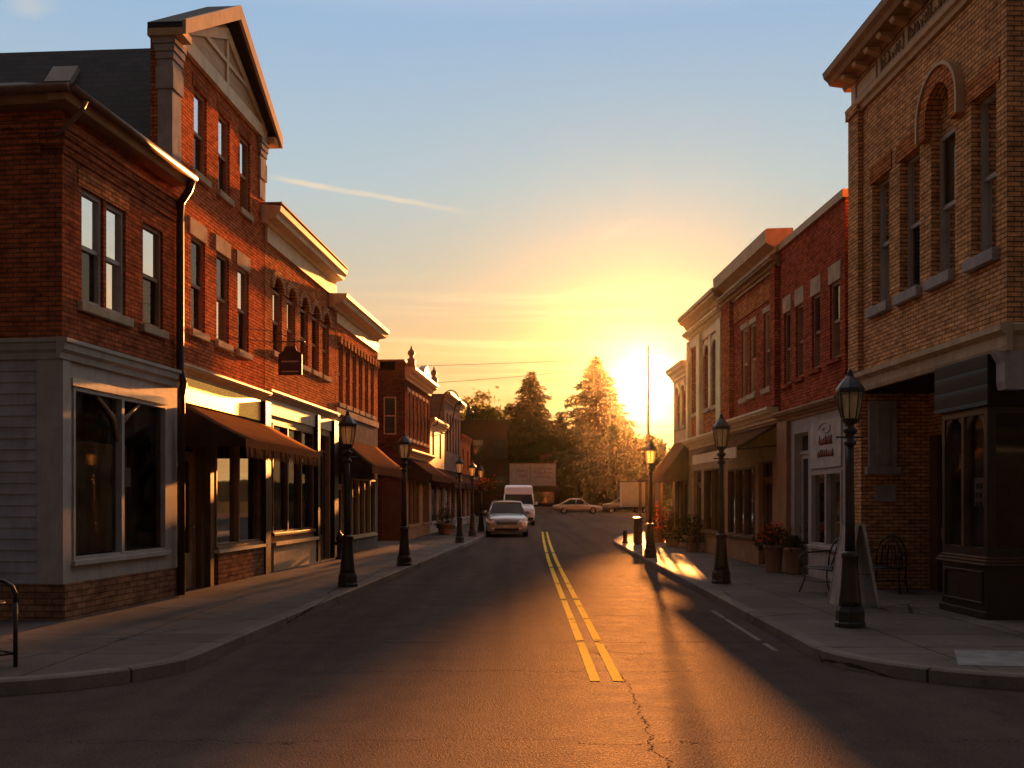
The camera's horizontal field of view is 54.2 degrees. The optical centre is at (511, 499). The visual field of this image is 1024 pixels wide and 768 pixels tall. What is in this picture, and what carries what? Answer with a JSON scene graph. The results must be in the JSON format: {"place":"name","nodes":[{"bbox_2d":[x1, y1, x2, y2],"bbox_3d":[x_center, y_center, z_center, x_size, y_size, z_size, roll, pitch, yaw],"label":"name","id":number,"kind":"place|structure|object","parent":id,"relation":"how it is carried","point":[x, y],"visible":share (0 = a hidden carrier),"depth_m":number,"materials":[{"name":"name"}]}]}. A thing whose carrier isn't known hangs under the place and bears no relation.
{"place":"outdoors","nodes":[
{"label":"outdoors","id":0,"kind":"place"},
{"bbox_2d":[0,522,485,676],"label":"pavement","id":1,"kind":"structure","parent":0,"point":[189,620],"depth_m":13.39,"materials":[{"name":"grey concrete"}]},
{"bbox_2d":[0,578,17,666],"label":"bike rack","id":2,"kind":"object","parent":1,"relation":"on","point":[14,653],"visible":1,"depth_m":9.64,"materials":[{"name":"black metal"}]},
{"bbox_2d":[0,82,197,620],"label":"corner shop","id":3,"kind":"structure","parent":1,"relation":"on","point":[92,442],"depth_m":14.16,"materials":[{"name":"red brick"}]},
{"bbox_2d":[82,189,100,306],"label":"window","id":4,"kind":"structure","parent":3,"relation":"in","point":[91,205],"depth_m":14.38,"materials":[{"name":"grey glass"}]},
{"bbox_2d":[82,203,122,314],"bbox_3d":[-6.105,-3.550,14.887,0.438,1.700,0.660,0,0,0],"label":"window","id":5,"kind":"structure","parent":3,"relation":"in","point":[114,217],"depth_m":14.92,"materials":[{"name":"grey glass"}]},
{"bbox_2d":[71,387,171,565],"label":"display window","id":6,"kind":"structure","parent":3,"relation":"in","point":[98,508],"depth_m":15.16,"materials":[{"name":"grey paint"}]},
{"bbox_2d":[140,223,168,339],"bbox_3d":[-5.911,-3.525,16.005,0.574,1.790,0.864,0,0,0],"label":"window","id":7,"kind":"structure","parent":3,"relation":"in","point":[151,237],"depth_m":16.15,"materials":[{"name":"grey glass"}]},
{"bbox_2d":[0,5,318,590],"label":"gabled building","id":8,"kind":"structure","parent":1,"relation":"on","point":[189,90],"depth_m":19.18,"materials":[{"name":"red brick"}]},
{"bbox_2d":[185,447,194,588],"bbox_3d":[-5.878,0.180,17.809,0.122,2.860,1.103,0,0,4],"label":"door","id":9,"kind":"structure","parent":8,"relation":"in","point":[189,451],"depth_m":18.20,"materials":[{"name":"brown metal"}]},
{"bbox_2d":[189,216,209,342],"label":"window","id":10,"kind":"structure","parent":8,"relation":"in","point":[198,232],"depth_m":18.48,"materials":[{"name":"brown glass"}]},
{"bbox_2d":[192,89,211,188],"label":"window","id":11,"kind":"structure","parent":8,"relation":"in","point":[198,100],"depth_m":18.49,"materials":[{"name":"black glass"}]},
{"bbox_2d":[215,234,233,352],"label":"window","id":12,"kind":"structure","parent":8,"relation":"in","point":[223,248],"depth_m":19.68,"materials":[{"name":"brown glass"}]},
{"bbox_2d":[217,114,233,206],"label":"window","id":13,"kind":"structure","parent":8,"relation":"in","point":[222,125],"depth_m":19.69,"materials":[{"name":"black glass"}]},
{"bbox_2d":[214,447,263,549],"bbox_3d":[-5.850,-0.120,20.399,0.934,2.160,2.828,0,0,0],"label":"display window","id":14,"kind":"structure","parent":8,"relation":"in","point":[237,477],"depth_m":20.26,"materials":[{"name":"black glass"}]},
{"bbox_2d":[236,250,252,360],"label":"window","id":15,"kind":"structure","parent":8,"relation":"in","point":[243,262],"depth_m":20.85,"materials":[{"name":"black glass"}]},
{"bbox_2d":[239,136,253,222],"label":"window","id":16,"kind":"structure","parent":8,"relation":"in","point":[243,209],"depth_m":20.92,"materials":[{"name":"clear glass"}]},
{"bbox_2d":[261,202,348,571],"bbox_3d":[-11.995,-2.438,25.524,14.470,8.095,6.605,0,0,4],"label":"arched window building","id":17,"kind":"structure","parent":1,"relation":"on","point":[305,268],"depth_m":25.03,"materials":[{"name":"red brick"}]},
{"bbox_2d":[271,270,285,358],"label":"window","id":18,"kind":"structure","parent":17,"relation":"in","point":[276,274],"depth_m":23.20,"materials":[{"name":"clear glass"}]},
{"bbox_2d":[273,281,298,349],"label":"window","id":19,"kind":"structure","parent":17,"relation":"in","point":[290,284],"depth_m":24.25,"materials":[{"name":"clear glass"}]},
{"bbox_2d":[270,331,304,374],"bbox_3d":[-5.035,-3.304,22.435,0.783,1.009,0.058,0,0,4],"label":"hanging sign","id":20,"kind":"object","parent":17,"relation":"attached to","point":[289,360],"visible":1,"depth_m":22.41,"materials":[{"name":"wood"}]},
{"bbox_2d":[271,422,315,535],"bbox_3d":[-5.592,-0.465,24.249,0.989,2.570,3.528,0,0,0],"label":"display window","id":21,"kind":"structure","parent":17,"relation":"in","point":[280,470],"depth_m":24.81,"materials":[{"name":"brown wood"}]},
{"bbox_2d":[298,291,310,372],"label":"window","id":22,"kind":"structure","parent":17,"relation":"in","point":[303,294],"depth_m":25.49,"materials":[{"name":"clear glass"}]},
{"bbox_2d":[300,299,321,377],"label":"window","id":23,"kind":"structure","parent":17,"relation":"in","point":[315,302],"depth_m":26.51,"materials":[{"name":"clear glass"}]},
{"bbox_2d":[312,307,331,382],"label":"window","id":24,"kind":"structure","parent":17,"relation":"in","point":[325,310],"depth_m":27.57,"materials":[{"name":"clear glass"}]},
{"bbox_2d":[320,436,324,558],"bbox_3d":[-5.251,-0.070,27.034,0.122,3.360,1.353,0,0,4],"label":"door","id":25,"kind":"structure","parent":17,"relation":"in","point":[322,439],"depth_m":27.55,"materials":[{"name":"brown wood"}]},
{"bbox_2d":[337,409,357,586],"bbox_3d":[-3.060,-0.040,18.600,0.352,3.300,0.350,0,0,-19],"label":"street lamp","id":26,"kind":"object","parent":1,"relation":"on","point":[347,425],"visible":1,"depth_m":18.52,"materials":[{"name":"metal"}]},
{"bbox_2d":[329,293,401,551],"bbox_3d":[-11.312,-2.070,31.440,15.030,7.360,6.716,0,0,4],"label":"row window building","id":27,"kind":"structure","parent":1,"relation":"on","point":[360,331],"depth_m":31.24,"materials":[{"name":"red brick"}]},
{"bbox_2d":[339,473,343,534],"bbox_3d":[-5.096,0.380,29.309,0.122,2.460,1.103,0,0,4],"label":"door","id":28,"kind":"structure","parent":27,"relation":"in","point":[341,475],"depth_m":29.73,"materials":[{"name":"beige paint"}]},
{"bbox_2d":[352,354,358,413],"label":"window","id":29,"kind":"structure","parent":27,"relation":"in","point":[356,411],"depth_m":31.01,"materials":[{"name":"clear glass"}]},
{"bbox_2d":[352,478,377,538],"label":"display window","id":30,"kind":"structure","parent":27,"relation":"in","point":[370,484],"depth_m":32.12,"materials":[{"name":"beige paint"}]},
{"bbox_2d":[397,432,411,565],"bbox_3d":[-2.650,-0.040,24.600,0.352,3.300,0.350,0,0,-28],"label":"street lamp","id":31,"kind":"object","parent":1,"relation":"on","point":[404,442],"visible":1,"depth_m":24.52,"materials":[{"name":"metal"}]},
{"bbox_2d":[378,346,450,540],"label":"building","id":32,"kind":"structure","parent":1,"relation":"on","point":[407,388],"depth_m":40.06,"materials":[{"name":"brick"}]},
{"bbox_2d":[384,397,395,434],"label":"side window","id":33,"kind":"structure","parent":32,"relation":"in","point":[389,402],"depth_m":39.73,"materials":[{"name":"black glass"}]},
{"bbox_2d":[381,481,400,540],"bbox_3d":[-4.800,0.450,39.722,0.800,2.400,0.050,0,0,4],"label":"side door","id":34,"kind":"structure","parent":32,"relation":"in","point":[390,490],"depth_m":39.70,"materials":[{"name":"brown wood"}]},
{"bbox_2d":[408,480,420,527],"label":"display window","id":35,"kind":"structure","parent":32,"relation":"in","point":[413,485],"depth_m":42.11,"materials":[{"name":"black glass"}]},
{"bbox_2d":[423,480,430,524],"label":"display window","id":36,"kind":"structure","parent":32,"relation":"in","point":[425,482],"depth_m":44.96,"materials":[{"name":"black glass"}]},
{"bbox_2d":[434,507,454,534],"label":"potted shrub","id":37,"kind":"object","parent":1,"relation":"on","point":[445,527],"visible":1,"depth_m":45.41,"materials":[{"name":"green plant"}]},
{"bbox_2d":[430,392,477,526],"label":"grey boarded building","id":38,"kind":"structure","parent":1,"relation":"on","point":[452,445],"depth_m":53.67,"materials":[{"name":"paint"}]},
{"bbox_2d":[455,456,463,542],"bbox_3d":[-1.970,-0.040,37.700,0.352,3.300,0.350,0,0,-2],"label":"street lamp","id":39,"kind":"object","parent":1,"relation":"on","point":[459,463],"visible":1,"depth_m":37.62,"materials":[{"name":"metal"}]},
{"bbox_2d":[468,461,476,536],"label":"street lamp","id":40,"kind":"object","parent":1,"relation":"on","point":[472,472],"visible":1,"depth_m":43.42,"materials":[{"name":"metal"}]},
{"bbox_2d":[461,433,487,524],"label":"end brick shop","id":41,"kind":"structure","parent":1,"relation":"on","point":[466,441],"depth_m":60.70,"materials":[{"name":"brown brick"}]},
{"bbox_2d":[477,465,484,531],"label":"street lamp","id":42,"kind":"object","parent":1,"relation":"on","point":[480,522],"visible":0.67,"depth_m":48.91,"materials":[{"name":"metal"}]},
{"bbox_2d":[0,0,880,493],"label":"sky","id":43,"kind":"structure","parent":0,"point":[510,182],"materials":[{"name":"blue"}]},
{"bbox_2d":[0,513,1023,767],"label":"road","id":44,"kind":"structure","parent":0,"point":[468,657],"depth_m":8.91,"materials":[{"name":"grey asphalt"}]},
{"bbox_2d":[0,533,492,695],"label":"kerb","id":45,"kind":"structure","parent":44,"relation":"on","point":[177,664],"depth_m":10.44,"materials":[{"name":"concrete"}]},
{"bbox_2d":[483,500,530,536],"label":"parked car","id":46,"kind":"object","parent":44,"relation":"on","point":[506,516],"visible":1,"depth_m":45.94,"materials":[{"name":"silver metal"}]},
{"bbox_2d":[504,485,537,524],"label":"white van","id":47,"kind":"object","parent":44,"relation":"on","point":[523,494],"visible":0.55,"depth_m":62.91,"materials":[{"name":"paint"}]},
{"bbox_2d":[552,498,601,513],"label":"crossing car","id":48,"kind":"object","parent":44,"relation":"on","point":[573,505],"visible":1,"depth_m":95.16,"materials":[{"name":"beige metal"}]},
{"bbox_2d":[542,532,622,680],"bbox_3d":[1.256,1.701,30.826,0.414,0.090,42.363,0,0,1],"label":"line","id":49,"kind":"object","parent":44,"relation":"on","point":[591,669],"visible":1,"depth_m":13.28,"materials":[{"name":"yellow paint"}]},
{"bbox_2d":[602,497,638,512],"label":"parked car","id":50,"kind":"object","parent":44,"relation":"on","point":[608,507],"visible":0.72,"depth_m":100.14,"materials":[{"name":"beige metal"}]},
{"bbox_2d":[612,482,658,512],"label":"box trailer","id":51,"kind":"object","parent":44,"relation":"on","point":[629,495],"visible":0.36,"depth_m":97.60,"materials":[{"name":"metal"}]},
{"bbox_2d":[646,346,649,493],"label":"utility pole","id":52,"kind":"object","parent":44,"relation":"on","point":[648,404],"visible":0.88,"depth_m":94.90,"materials":[{"name":"brown wood"}]},
{"bbox_2d":[614,533,1023,690],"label":"kerb","id":53,"kind":"structure","parent":44,"relation":"on","point":[810,647],"depth_m":10.42,"materials":[{"name":"concrete"}]},
{"bbox_2d":[579,501,672,512],"bbox_3d":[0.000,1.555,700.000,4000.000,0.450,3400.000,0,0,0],"label":"ground","id":54,"kind":"structure","parent":0,"point":[670,504],"depth_m":115.66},
{"bbox_2d":[430,417,464,533],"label":"stucco shop","id":55,"kind":"structure","parent":54,"relation":"on","point":[437,432],"depth_m":48.48,"materials":[{"name":"beige paint"}]},
{"bbox_2d":[460,386,509,424],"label":"broadleaf tree","id":56,"kind":"object","parent":54,"relation":"on","point":[482,413],"visible":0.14,"depth_m":115.73,"materials":[{"name":"green plant"}]},
{"bbox_2d":[461,420,508,515],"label":"dark brick block","id":57,"kind":"structure","parent":54,"relation":"on","point":[488,449],"depth_m":88.00,"materials":[{"name":"brown brick"}]},
{"bbox_2d":[471,439,483,459],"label":"window","id":58,"kind":"structure","parent":57,"relation":"in","point":[477,444],"depth_m":88.42,"materials":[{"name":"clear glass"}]},
{"bbox_2d":[493,476,504,495],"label":"window","id":59,"kind":"structure","parent":57,"relation":"in","point":[499,489],"depth_m":88.42,"materials":[{"name":"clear glass"}]},
{"bbox_2d":[493,439,505,459],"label":"window","id":60,"kind":"structure","parent":57,"relation":"in","point":[499,444],"depth_m":88.42,"materials":[{"name":"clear glass"}]},
{"bbox_2d":[507,421,538,484],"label":"broadleaf tree","id":61,"kind":"object","parent":54,"relation":"on","point":[518,440],"visible":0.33,"depth_m":108.34,"materials":[{"name":"green plant"}]},
{"bbox_2d":[509,454,558,506],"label":"small building","id":62,"kind":"structure","parent":54,"relation":"on","point":[540,478],"depth_m":105.85,"materials":[{"name":"brick"}]},
{"bbox_2d":[533,492,553,502],"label":"window","id":63,"kind":"structure","parent":62,"relation":"in","point":[539,497],"depth_m":106.17,"materials":[{"name":"brown glass"}]},
{"bbox_2d":[503,371,577,503],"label":"conifer tree","id":64,"kind":"object","parent":54,"relation":"on","point":[527,412],"visible":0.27,"depth_m":112.16,"materials":[{"name":"green plant"}]},
{"bbox_2d":[522,420,576,500],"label":"broadleaf tree","id":65,"kind":"object","parent":54,"relation":"on","point":[542,447],"visible":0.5,"depth_m":108.61,"materials":[{"name":"green plant"}]},
{"bbox_2d":[554,422,614,504],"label":"broadleaf tree","id":66,"kind":"object","parent":54,"relation":"on","point":[585,456],"visible":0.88,"depth_m":109.23,"materials":[{"name":"green plant"}]},
{"bbox_2d":[555,355,672,511],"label":"conifer tree","id":67,"kind":"object","parent":54,"relation":"on","point":[598,400],"visible":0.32,"depth_m":120.00,"materials":[{"name":"green plant"}]},
{"bbox_2d":[591,420,646,511],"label":"broadleaf tree","id":68,"kind":"object","parent":54,"relation":"on","point":[627,447],"visible":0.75,"depth_m":110.44,"materials":[{"name":"green plant"}]},
{"bbox_2d":[624,433,672,505],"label":"broadleaf tree","id":69,"kind":"object","parent":54,"relation":"on","point":[661,451],"visible":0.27,"depth_m":111.77,"materials":[{"name":"green plant"}]},
{"bbox_2d":[618,532,1023,672],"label":"pavement","id":70,"kind":"structure","parent":0,"point":[916,625],"depth_m":13.73,"materials":[{"name":"grey concrete"}]},
{"bbox_2d":[633,517,642,544],"bbox_3d":[4.550,1.117,36.200,0.330,0.985,0.330,0,0,0],"label":"litter bin","id":71,"kind":"object","parent":70,"relation":"on","point":[637,530],"visible":1,"depth_m":36.05,"materials":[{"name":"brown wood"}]},
{"bbox_2d":[644,440,656,557],"bbox_3d":[3.860,-0.040,27.900,0.352,3.300,0.350,0,0,-13],"label":"street lamp","id":72,"kind":"object","parent":70,"relation":"on","point":[650,450],"visible":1,"depth_m":27.82,"materials":[{"name":"metal"}]},
{"bbox_2d":[637,475,673,541],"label":"porch building","id":73,"kind":"structure","parent":70,"relation":"on","point":[642,479],"depth_m":41.23,"materials":[{"name":"wood"}]},
{"bbox_2d":[646,501,668,541],"bbox_3d":[5.640,0.818,38.298,0.957,1.583,0.955,0,0,0],"label":"potted shrub","id":74,"kind":"object","parent":70,"relation":"on","point":[656,531],"visible":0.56,"depth_m":38.13,"materials":[{"name":"green plant"}]},
{"bbox_2d":[659,510,682,546],"bbox_3d":[5.524,0.972,34.602,0.863,1.277,0.893,0,0,0],"label":"potted shrub","id":75,"kind":"object","parent":70,"relation":"on","point":[671,538],"visible":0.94,"depth_m":34.45,"materials":[{"name":"green plant"}]},
{"bbox_2d":[652,360,689,546],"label":"end shop","id":76,"kind":"structure","parent":70,"relation":"on","point":[674,465],"depth_m":34.42,"materials":[{"name":"beige paint"}]},
{"bbox_2d":[678,481,687,529],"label":"display window","id":77,"kind":"structure","parent":76,"relation":"in","point":[683,484],"depth_m":34.07,"materials":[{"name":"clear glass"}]},
{"bbox_2d":[677,514,704,551],"bbox_3d":[5.614,1.013,31.201,0.920,1.193,0.901,0,0,0],"label":"potted shrub","id":78,"kind":"object","parent":70,"relation":"on","point":[692,540],"visible":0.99,"depth_m":31.05,"materials":[{"name":"green plant"}]},
{"bbox_2d":[677,288,724,553],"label":"cream pilaster building","id":79,"kind":"structure","parent":70,"relation":"on","point":[699,320],"depth_m":30.93,"materials":[{"name":"cream plaster"},{"name":"tar"},{"name":"wood"}]},
{"bbox_2d":[697,470,700,549],"bbox_3d":[6.078,0.330,32.054,0.122,2.560,1.101,0,0,-2],"label":"door","id":80,"kind":"structure","parent":79,"relation":"in","point":[698,472],"depth_m":32.44,"materials":[{"name":"brown wood"}]},
{"bbox_2d":[702,339,709,413],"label":"window","id":81,"kind":"structure","parent":79,"relation":"in","point":[706,409],"depth_m":30.90,"materials":[{"name":"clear glass"}]},
{"bbox_2d":[701,467,718,534],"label":"display window","id":82,"kind":"structure","parent":79,"relation":"in","point":[711,476],"depth_m":29.92,"materials":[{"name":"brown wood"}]},
{"bbox_2d":[711,413,730,583],"bbox_3d":[4.050,-0.040,19.350,0.352,3.300,0.350,0,0,-19],"label":"street lamp","id":83,"kind":"object","parent":70,"relation":"on","point":[721,427],"visible":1,"depth_m":19.27,"materials":[{"name":"metal"}]},
{"bbox_2d":[692,228,792,565],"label":"heavy cornice building","id":84,"kind":"structure","parent":70,"relation":"on","point":[746,282],"depth_m":25.44,"materials":[{"name":"brick"}]},
{"bbox_2d":[727,466,754,539],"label":"display window","id":85,"kind":"structure","parent":84,"relation":"in","point":[741,481],"depth_m":26.72,"materials":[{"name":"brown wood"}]},
{"bbox_2d":[738,321,747,403],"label":"window","id":86,"kind":"structure","parent":84,"relation":"in","point":[743,327],"depth_m":26.53,"materials":[{"name":"beige paint"}]},
{"bbox_2d":[746,315,756,399],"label":"window","id":87,"kind":"structure","parent":84,"relation":"in","point":[752,322],"depth_m":25.73,"materials":[{"name":"grey glass"}]},
{"bbox_2d":[760,304,769,394],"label":"window","id":88,"kind":"structure","parent":84,"relation":"in","point":[766,310],"depth_m":24.43,"materials":[{"name":"black glass"}]},
{"bbox_2d":[763,461,772,564],"bbox_3d":[6.309,0.330,24.354,0.122,2.560,1.200,0,0,-2],"label":"door","id":89,"kind":"structure","parent":84,"relation":"in","point":[768,465],"depth_m":24.67,"materials":[{"name":"brown wood"}]},
{"bbox_2d":[754,521,790,572],"bbox_3d":[5.827,1.026,22.313,0.860,1.169,0.868,0,0,0],"label":"flower planter","id":90,"kind":"object","parent":70,"relation":"on","point":[773,553],"visible":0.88,"depth_m":22.15,"materials":[{"name":"ceramic"}]},
{"bbox_2d":[781,535,805,574],"bbox_3d":[6.124,1.182,21.752,0.501,0.857,0.518,0,0,0],"label":"potted shrub","id":91,"kind":"object","parent":70,"relation":"on","point":[792,556],"visible":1,"depth_m":21.62,"materials":[{"name":"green plant"}]},
{"bbox_2d":[771,188,847,580],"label":"red brick shop","id":92,"kind":"structure","parent":70,"relation":"on","point":[811,457],"depth_m":20.83,"materials":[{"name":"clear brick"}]},
{"bbox_2d":[780,294,790,389],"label":"window","id":93,"kind":"structure","parent":92,"relation":"in","point":[787,300],"depth_m":22.79,"materials":[{"name":"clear glass"}]},
{"bbox_2d":[792,285,803,382],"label":"window","id":94,"kind":"structure","parent":92,"relation":"in","point":[799,293],"depth_m":21.88,"materials":[{"name":"grey glass"}]},
{"bbox_2d":[799,433,807,573],"bbox_3d":[6.390,0.080,21.629,0.122,3.060,0.950,0,0,-2],"label":"door","id":95,"kind":"structure","parent":92,"relation":"in","point":[803,438],"depth_m":21.92,"materials":[{"name":"brown paint"}]},
{"bbox_2d":[807,274,820,374],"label":"window","id":96,"kind":"structure","parent":92,"relation":"in","point":[815,284],"depth_m":20.86,"materials":[{"name":"black glass"}]},
{"bbox_2d":[807,470,841,551],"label":"display window","id":97,"kind":"structure","parent":92,"relation":"in","point":[826,487],"depth_m":19.96,"materials":[{"name":"glass"}]},
{"bbox_2d":[825,259,840,365],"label":"window","id":98,"kind":"structure","parent":92,"relation":"in","point":[834,271],"depth_m":19.75,"materials":[{"name":"black glass"}]},
{"bbox_2d":[799,538,838,591],"bbox_3d":[5.450,1.116,17.100,0.609,0.999,1.158,0,0,-12],"label":"garden bench","id":99,"kind":"object","parent":70,"relation":"on","point":[827,568],"visible":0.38,"depth_m":17.52,"materials":[{"name":"metal"}]},
{"bbox_2d":[834,368,865,627],"bbox_3d":[4.300,-0.040,12.720,0.352,3.300,0.350,0,0,0],"label":"street lamp","id":100,"kind":"object","parent":70,"relation":"on","point":[850,390],"visible":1,"depth_m":12.65,"materials":[{"name":"metal"}]},
{"bbox_2d":[827,522,880,607],"bbox_3d":[5.220,0.980,15.300,0.590,1.260,0.671,0,0,0],"label":"sandwich board","id":101,"kind":"object","parent":70,"relation":"on","point":[868,590],"visible":0.67,"depth_m":15.29,"materials":[{"name":"metal"}]},
{"bbox_2d":[870,535,908,594],"bbox_3d":[6.550,1.116,17.450,0.628,0.999,0.609,0,0,35],"label":"iron chair","id":102,"kind":"object","parent":70,"relation":"on","point":[876,567],"visible":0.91,"depth_m":17.58,"materials":[{"name":"black metal"}]},
{"bbox_2d":[954,650,1023,665],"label":"pavement patch","id":103,"kind":"object","parent":70,"relation":"on","point":[989,658],"visible":1,"depth_m":10.22,"materials":[{"name":"concrete"}]},
{"bbox_2d":[822,0,1023,619],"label":"corner brick building","id":104,"kind":"structure","parent":0,"point":[934,115],"depth_m":15.18,"materials":[{"name":"brown brick"}]},
{"bbox_2d":[865,177,919,318],"bbox_3d":[6.585,-4.425,17.310,0.636,2.430,0.905,0,0,0],"label":"window","id":105,"kind":"structure","parent":104,"relation":"in","point":[884,305],"depth_m":17.52,"materials":[{"name":"grey paint"}]},
{"bbox_2d":[892,153,921,305],"bbox_3d":[6.620,-4.425,16.140,0.636,2.430,0.925,0,0,0],"label":"window","id":106,"kind":"structure","parent":104,"relation":"in","point":[913,291],"depth_m":16.41,"materials":[{"name":"grey paint"}]},
{"bbox_2d":[923,128,954,291],"bbox_3d":[6.654,-4.405,15.020,0.634,2.390,0.845,0,0,0],"label":"window","id":107,"kind":"structure","parent":104,"relation":"in","point":[946,275],"depth_m":15.25,"materials":[{"name":"grey glass"}]},
{"bbox_2d":[939,443,941,591],"bbox_3d":[7.541,0.305,16.959,0.122,2.610,1.151,0,0,-2],"label":"door","id":108,"kind":"structure","parent":104,"relation":"in","point":[940,444],"depth_m":17.49,"materials":[{"name":"brown wood"}]},
{"bbox_2d":[934,354,1023,619],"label":"bay window","id":109,"kind":"structure","parent":104,"relation":"in","point":[986,582],"depth_m":13.77,"materials":[{"name":"brown wood"}]},
{"bbox_2d":[962,91,998,272],"bbox_3d":[6.692,-4.435,13.760,0.634,2.450,0.845,0,0,0],"label":"window","id":110,"kind":"structure","parent":104,"relation":"in","point":[989,253],"depth_m":13.97,"materials":[{"name":"grey paint"}]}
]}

